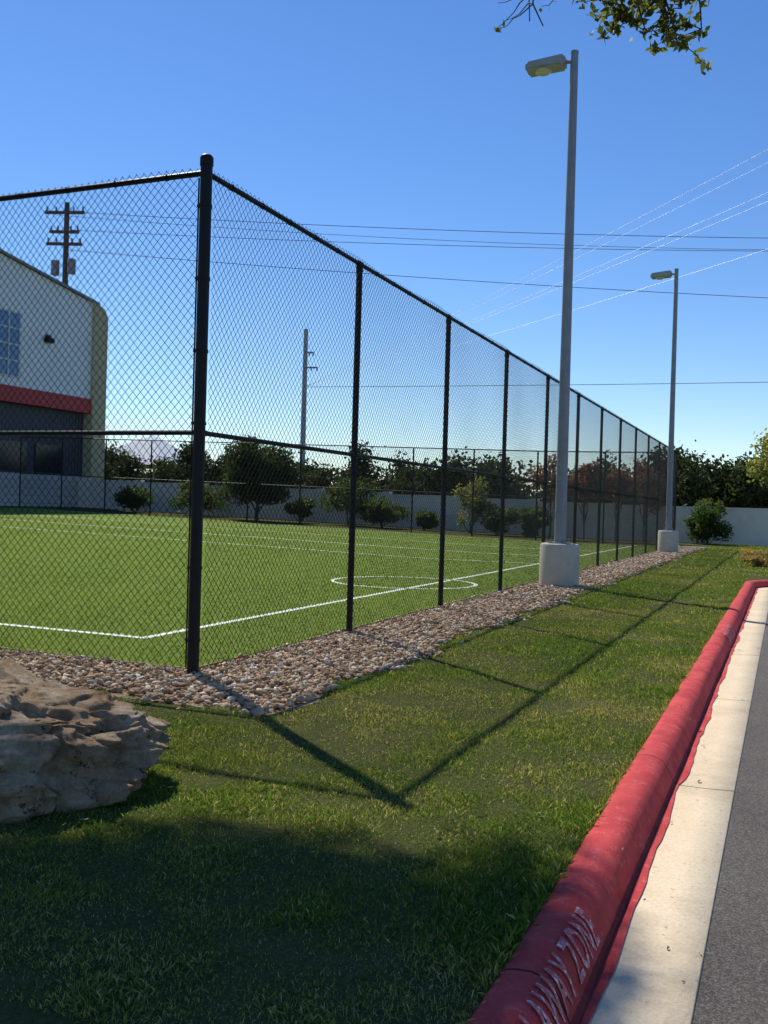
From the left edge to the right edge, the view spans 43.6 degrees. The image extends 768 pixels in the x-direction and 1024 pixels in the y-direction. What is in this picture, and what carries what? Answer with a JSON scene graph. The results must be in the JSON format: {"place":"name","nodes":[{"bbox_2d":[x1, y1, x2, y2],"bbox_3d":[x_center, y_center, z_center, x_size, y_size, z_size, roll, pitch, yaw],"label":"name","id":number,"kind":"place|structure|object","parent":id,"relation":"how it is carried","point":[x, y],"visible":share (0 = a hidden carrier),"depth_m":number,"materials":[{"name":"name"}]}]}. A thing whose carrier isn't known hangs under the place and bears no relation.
{"place":"outdoors","nodes":[
{"label":"outdoors","id":0,"kind":"place"},
{"bbox_2d":[0,506,767,1023],"bbox_3d":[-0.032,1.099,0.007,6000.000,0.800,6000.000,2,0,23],"label":"ground","id":1,"kind":"structure","parent":0,"point":[16,1010],"depth_m":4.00,"materials":[{"name":"green plant"}]},
{"bbox_2d":[0,248,107,506],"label":"gymnasium building","id":2,"kind":"structure","parent":1,"relation":"on","point":[96,387],"depth_m":63.07,"materials":[{"name":"white paint"}]},
{"bbox_2d":[0,308,63,472],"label":"windows and light","id":3,"kind":"structure","parent":2,"relation":"in","point":[3,458],"depth_m":60.30,"materials":[{"name":"blue glass"}]},
{"bbox_2d":[45,202,84,284],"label":"utility pole","id":4,"kind":"object","parent":1,"relation":"on","point":[65,247],"visible":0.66,"depth_m":79.59,"materials":[{"name":"brown wood"}]},
{"bbox_2d":[0,659,171,823],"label":"limestone boulder","id":5,"kind":"object","parent":1,"relation":"on","point":[63,747],"visible":0.86,"depth_m":4.68,"materials":[{"name":"beige stone"}]},
{"bbox_2d":[0,169,199,669],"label":"chain link fence","id":6,"kind":"object","parent":1,"relation":"on","point":[114,183],"visible":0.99,"depth_m":8.60,"materials":[{"name":"black metal"}]},
{"bbox_2d":[114,485,154,511],"bbox_3d":[-15.803,-0.833,60.742,2.744,1.816,2.647,2,0,-18],"label":"shrub","id":7,"kind":"object","parent":1,"relation":"on","point":[127,500],"visible":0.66,"depth_m":60.22,"materials":[{"name":"green plant"}]},
{"bbox_2d":[114,435,209,476],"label":"mountain","id":8,"kind":"structure","parent":1,"relation":"on","point":[161,447],"depth_m":87.53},
{"bbox_2d":[168,478,233,512],"bbox_3d":[-11.235,-0.945,59.302,4.279,2.561,4.390,2,0,23],"label":"shrub","id":9,"kind":"object","parent":1,"relation":"on","point":[187,500],"visible":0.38,"depth_m":58.86,"materials":[{"name":"green plant"}]},
{"bbox_2d":[219,432,302,520],"bbox_3d":[-7.185,-2.019,55.562,5.160,5.282,4.998,2,0,23],"label":"evergreen tree","id":10,"kind":"object","parent":1,"relation":"on","point":[259,471],"visible":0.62,"depth_m":54.39,"materials":[{"name":"green plant"}]},
{"bbox_2d":[284,498,316,522],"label":"shrub","id":11,"kind":"object","parent":1,"relation":"on","point":[301,511],"visible":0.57,"depth_m":55.86,"materials":[{"name":"green plant"}]},
{"bbox_2d":[299,329,317,464],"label":"utility pole","id":12,"kind":"object","parent":1,"relation":"on","point":[304,398],"visible":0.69,"depth_m":89.70,"materials":[{"name":"wood"}]},
{"bbox_2d":[60,212,765,386],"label":"power lines","id":13,"kind":"object","parent":12,"relation":"attached to","point":[455,279],"visible":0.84,"depth_m":79.80,"materials":[{"name":"black metal"}]},
{"bbox_2d":[305,149,767,386],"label":"power lines","id":14,"kind":"object","parent":12,"relation":"attached to","point":[591,269],"visible":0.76,"depth_m":44.87,"materials":[{"name":"metal"}]},
{"bbox_2d":[0,508,654,669],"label":"artificial turf field","id":15,"kind":"structure","parent":1,"relation":"on","point":[142,582],"depth_m":18.18,"materials":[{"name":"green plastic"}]},
{"bbox_2d":[0,511,614,638],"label":"field line markings","id":16,"kind":"object","parent":15,"relation":"on","point":[258,615],"visible":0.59,"depth_m":14.72,"materials":[{"name":"white paint"}]},
{"bbox_2d":[19,436,675,543],"bbox_3d":[-4.472,-1.462,51.056,38.442,5.187,0.086,2,0,23],"label":"chain link fence","id":17,"kind":"object","parent":1,"relation":"on","point":[247,488],"visible":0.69,"depth_m":51.39,"materials":[{"name":"black metal"}]},
{"bbox_2d":[317,476,380,524],"bbox_3d":[-1.845,-0.625,55.521,3.891,2.922,4.049,2,0,23],"label":"shrub","id":18,"kind":"object","parent":1,"relation":"on","point":[345,496],"visible":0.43,"depth_m":54.92,"materials":[{"name":"green plant"}]},
{"bbox_2d":[0,546,705,718],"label":"gravel bed","id":19,"kind":"object","parent":1,"relation":"on","point":[279,679],"visible":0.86,"depth_m":8.82,"materials":[{"name":"beige gravel"}]},
{"bbox_2d":[359,496,410,527],"bbox_3d":[-0.018,0.022,53.904,3.056,1.884,3.691,2,0,23],"label":"shrub","id":20,"kind":"object","parent":1,"relation":"on","point":[382,511],"visible":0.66,"depth_m":53.19,"materials":[{"name":"green plant"}]},
{"bbox_2d":[78,478,767,545],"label":"boundary wall","id":21,"kind":"structure","parent":1,"relation":"on","point":[750,525],"depth_m":55.77,"materials":[{"name":"paint"}]},
{"bbox_2d":[413,508,439,529],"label":"shrub","id":22,"kind":"object","parent":1,"relation":"on","point":[426,519],"visible":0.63,"depth_m":52.82,"materials":[{"name":"green plant"}]},
{"bbox_2d":[185,153,677,674],"bbox_3d":[5.822,-0.685,25.931,0.134,4.561,38.508,2,0,23],"label":"chain link fence","id":23,"kind":"object","parent":1,"relation":"on","point":[205,209],"visible":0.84,"depth_m":11.80,"materials":[{"name":"black metal"}]},
{"bbox_2d":[104,439,767,507],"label":"distant trees","id":24,"kind":"object","parent":1,"relation":"on","point":[728,485],"visible":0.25,"depth_m":59.41,"materials":[{"name":"green plant"}]},
{"bbox_2d":[138,457,760,495],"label":"distant trees","id":25,"kind":"object","parent":1,"relation":"on","point":[519,476],"depth_m":156.52,"materials":[{"name":"green plant"}]},
{"bbox_2d":[451,476,491,532],"bbox_3d":[4.871,-0.400,52.354,1.857,3.257,2.210,1,0,-35],"label":"yellow flowering shrub","id":26,"kind":"object","parent":1,"relation":"on","point":[478,497],"visible":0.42,"depth_m":52.20,"materials":[{"name":"green plant"}]},
{"bbox_2d":[473,501,523,534],"bbox_3d":[6.104,0.356,51.324,2.908,1.907,2.729,2,0,23],"label":"shrub","id":27,"kind":"object","parent":1,"relation":"on","point":[494,516],"visible":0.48,"depth_m":50.84,"materials":[{"name":"green plant"}]},
{"bbox_2d":[519,505,549,536],"bbox_3d":[8.029,0.545,51.205,2.061,1.882,1.983,2,0,23],"label":"shrub","id":28,"kind":"object","parent":1,"relation":"on","point":[528,526],"visible":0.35,"depth_m":50.84,"materials":[{"name":"green plant"}]},
{"bbox_2d":[526,455,567,536],"bbox_3d":[8.587,-0.814,50.403,2.320,4.598,1.559,2,0,-11],"label":"crepe myrtle tree","id":29,"kind":"object","parent":1,"relation":"on","point":[550,479],"visible":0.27,"depth_m":50.30,"materials":[{"name":"red plant"}]},
{"bbox_2d":[525,50,579,586],"bbox_3d":[3.362,-3.732,19.155,1.340,10.800,0.780,2,0,23],"label":"street lamp","id":30,"kind":"object","parent":1,"relation":"on","point":[559,561],"visible":0.91,"depth_m":18.96,"materials":[{"name":"metal"}]},
{"bbox_2d":[567,461,602,539],"bbox_3d":[10.384,-0.592,49.825,1.889,4.323,1.672,2,0,23],"label":"crepe myrtle tree","id":31,"kind":"object","parent":1,"relation":"on","point":[587,486],"visible":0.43,"depth_m":49.52,"materials":[{"name":"red plant"}]},
{"bbox_2d":[494,0,711,74],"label":"live oak tree","id":32,"kind":"object","parent":1,"relation":"on","point":[621,13],"visible":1,"depth_m":4.41,"materials":[{"name":"green plant"}]},
{"bbox_2d":[601,465,633,538],"bbox_3d":[11.870,-0.395,48.888,1.681,4.032,1.955,1,0,-25],"label":"crepe myrtle tree","id":33,"kind":"object","parent":1,"relation":"on","point":[608,477],"visible":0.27,"depth_m":48.70,"materials":[{"name":"red plant"}]},
{"bbox_2d":[632,460,664,542],"bbox_3d":[13.203,-0.549,48.268,1.728,4.420,2.331,2,0,23],"label":"crepe myrtle tree","id":34,"kind":"object","parent":1,"relation":"on","point":[648,490],"visible":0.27,"depth_m":48.41,"materials":[{"name":"red plant"}]},
{"bbox_2d":[650,268,678,551],"bbox_3d":[10.876,-3.815,37.205,1.340,11.160,0.780,2,0,23],"label":"street lamp","id":35,"kind":"object","parent":1,"relation":"on","point":[668,538],"visible":0.88,"depth_m":37.01,"materials":[{"name":"metal"}]},
{"bbox_2d":[683,497,734,544],"bbox_3d":[16.412,0.481,48.679,2.312,2.485,2.456,2,0,-20],"label":"shrub","id":36,"kind":"object","parent":1,"relation":"on","point":[701,522],"visible":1,"depth_m":48.34,"materials":[{"name":"green plant"}]},
{"bbox_2d":[739,547,767,566],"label":"golden shrub","id":37,"kind":"object","parent":1,"relation":"on","point":[753,557],"visible":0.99,"depth_m":28.76,"materials":[{"name":"yellow plant"}]},
{"bbox_2d":[742,427,767,489],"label":"ornamental tree","id":38,"kind":"object","parent":1,"relation":"on","point":[762,467],"visible":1,"depth_m":44.99,"materials":[{"name":"green plant"}]},
{"bbox_2d":[0,0,767,495],"label":"sky","id":39,"kind":"structure","parent":0,"point":[415,115],"materials":[{"name":"blue"}]},
{"bbox_2d":[723,625,734,641],"bbox_3d":[4.463,1.573,12.410,0.092,0.114,1.158,2,0,23],"label":"curb stencil lettering","id":40,"kind":"object","parent":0,"point":[729,626],"visible":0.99,"depth_m":12.37},
{"bbox_2d":[692,615,767,1023],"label":"asphalt road","id":41,"kind":"structure","parent":0,"point":[733,986],"depth_m":4.04,"materials":[{"name":"grey asphalt"}]},
{"bbox_2d":[468,580,767,1023],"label":"red curb","id":42,"kind":"structure","parent":41,"relation":"on","point":[596,886],"depth_m":4.09,"materials":[{"name":"paint"}]},
{"bbox_2d":[518,907,599,1023],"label":"curb stencil lettering","id":43,"kind":"object","parent":42,"relation":"on","point":[562,943],"visible":1,"depth_m":3.14},
{"bbox_2d":[578,587,761,1023],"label":"curb paint overspray","id":44,"kind":"object","parent":41,"relation":"on","point":[608,963],"visible":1,"depth_m":4.14,"materials":[{"name":"red paint"}]},
{"bbox_2d":[588,587,767,1023],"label":"concrete gutter","id":45,"kind":"object","parent":41,"relation":"on","point":[673,908],"visible":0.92,"depth_m":4.29,"materials":[{"name":"beige concrete"}]},
{"bbox_2d":[39,604,763,1003],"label":"fallen leaves","id":46,"kind":"object","parent":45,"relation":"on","point":[431,936],"visible":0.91,"depth_m":4.98,"materials":[{"name":"brown plant"}]}
]}

